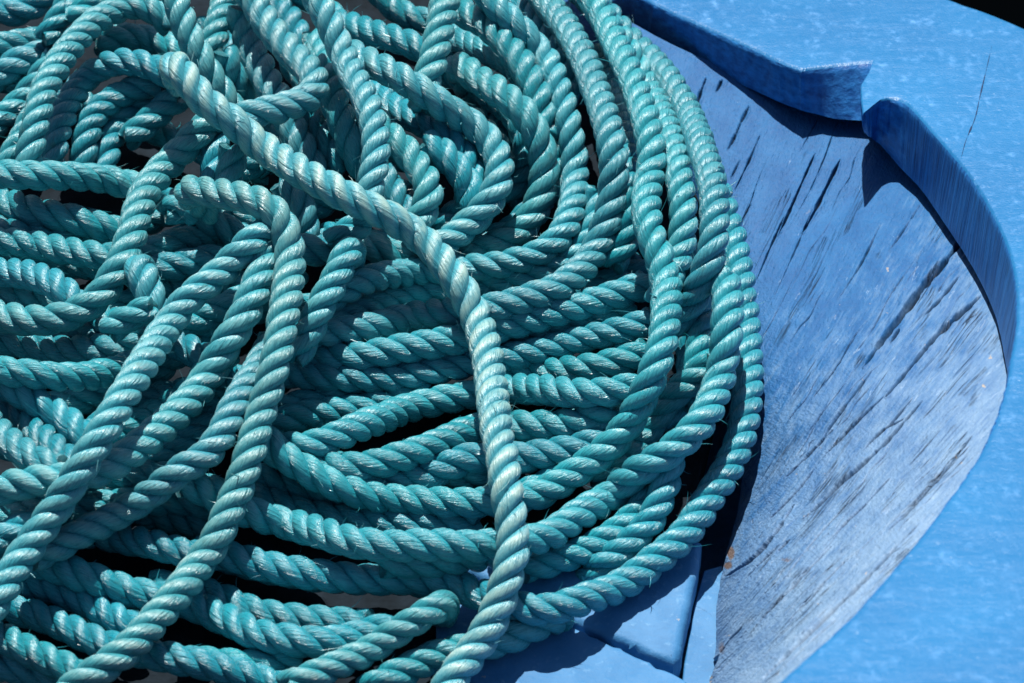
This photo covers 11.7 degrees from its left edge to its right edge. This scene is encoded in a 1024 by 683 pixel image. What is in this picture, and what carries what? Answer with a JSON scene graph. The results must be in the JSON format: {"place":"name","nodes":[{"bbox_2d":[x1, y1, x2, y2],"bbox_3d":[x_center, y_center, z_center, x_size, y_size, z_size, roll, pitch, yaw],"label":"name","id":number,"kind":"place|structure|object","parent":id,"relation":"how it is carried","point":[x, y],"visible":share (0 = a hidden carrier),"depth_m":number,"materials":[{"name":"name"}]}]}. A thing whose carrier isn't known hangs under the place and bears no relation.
{"place":"outdoors","nodes":[
{"label":"outdoors","id":0,"kind":"place"},
{"bbox_2d":[950,0,1023,28],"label":"water","id":1,"kind":"structure","parent":0,"point":[1011,11],"depth_m":3.18,"materials":[{"name":"black liquid"}]},
{"bbox_2d":[0,0,1023,682],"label":"wooden boat","id":2,"kind":"object","parent":1,"relation":"on","point":[866,526],"visible":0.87,"depth_m":2.44,"materials":[{"name":"blue paint"}]},
{"bbox_2d":[0,0,574,682],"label":"rope tangle","id":3,"kind":"object","parent":2,"relation":"on","point":[52,250],"visible":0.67,"depth_m":2.49,"materials":[{"name":"teal fabric"}]},
{"bbox_2d":[0,158,138,197],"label":"rope","id":4,"kind":"object","parent":3,"relation":"on","point":[114,181],"visible":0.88,"depth_m":2.52,"materials":[{"name":"teal fabric"}]},
{"bbox_2d":[12,0,170,161],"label":"rope","id":5,"kind":"object","parent":3,"relation":"on","point":[77,37],"visible":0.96,"depth_m":2.57,"materials":[{"name":"teal fabric"}]},
{"bbox_2d":[0,115,222,335],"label":"rope","id":6,"kind":"object","parent":3,"relation":"on","point":[103,289],"visible":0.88,"depth_m":2.46,"materials":[{"name":"teal fabric"}]},
{"bbox_2d":[0,219,270,621],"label":"rope","id":7,"kind":"object","parent":3,"relation":"on","point":[25,551],"visible":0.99,"depth_m":2.35,"materials":[{"name":"teal fabric"}]},
{"bbox_2d":[0,240,274,505],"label":"rope","id":8,"kind":"object","parent":3,"relation":"on","point":[169,417],"visible":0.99,"depth_m":2.39,"materials":[{"name":"teal fabric"}]},
{"bbox_2d":[57,174,305,682],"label":"rope","id":9,"kind":"object","parent":3,"relation":"on","point":[207,199],"visible":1,"depth_m":2.37,"materials":[{"name":"teal fabric"}]},
{"bbox_2d":[162,0,243,103],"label":"rope","id":10,"kind":"object","parent":3,"relation":"on","point":[187,30],"visible":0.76,"depth_m":2.56,"materials":[{"name":"teal fabric"}]},
{"bbox_2d":[226,3,330,169],"bbox_3d":[-0.125,-0.126,2.566,0.028,0.047,0.117,-17,45,-18],"label":"rope","id":11,"kind":"object","parent":3,"relation":"on","point":[257,61],"visible":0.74,"depth_m":2.57,"materials":[{"name":"teal fabric"}]},
{"bbox_2d":[236,0,329,126],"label":"rope","id":12,"kind":"object","parent":11,"relation":"on","point":[311,90],"visible":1,"depth_m":2.53,"materials":[{"name":"teal fabric"}]},
{"bbox_2d":[302,0,397,195],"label":"rope","id":13,"kind":"object","parent":3,"relation":"on","point":[327,17],"visible":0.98,"depth_m":2.51,"materials":[{"name":"teal fabric"}]},
{"bbox_2d":[158,51,530,682],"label":"rope","id":14,"kind":"object","parent":2,"relation":"on","point":[191,86],"visible":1,"depth_m":2.44,"materials":[{"name":"teal fabric"}]},
{"bbox_2d":[276,590,461,682],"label":"rope","id":15,"kind":"object","parent":2,"relation":"on","point":[404,627],"visible":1,"depth_m":2.31,"materials":[{"name":"teal fabric"}]},
{"bbox_2d":[69,0,765,626],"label":"rope coil","id":16,"kind":"object","parent":2,"relation":"on","point":[407,514],"visible":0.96,"depth_m":2.45,"materials":[{"name":"teal fabric"}]},
{"bbox_2d":[33,331,265,571],"bbox_3d":[-0.155,0.055,2.369,0.055,0.044,0.183,28,49,28],"label":"rope","id":17,"kind":"object","parent":16,"relation":"on","point":[181,470],"visible":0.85,"depth_m":2.35,"materials":[{"name":"teal fabric"}]},
{"bbox_2d":[288,236,371,367],"bbox_3d":[-0.089,-0.024,2.454,0.022,0.042,0.080,15,44,16],"label":"rope","id":18,"kind":"object","parent":16,"relation":"on","point":[346,257],"visible":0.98,"depth_m":2.44,"materials":[{"name":"teal fabric"}]},
{"bbox_2d":[407,0,459,115],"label":"rope","id":19,"kind":"object","parent":16,"relation":"on","point":[438,35],"visible":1,"depth_m":2.55,"materials":[{"name":"teal fabric"}]}
]}

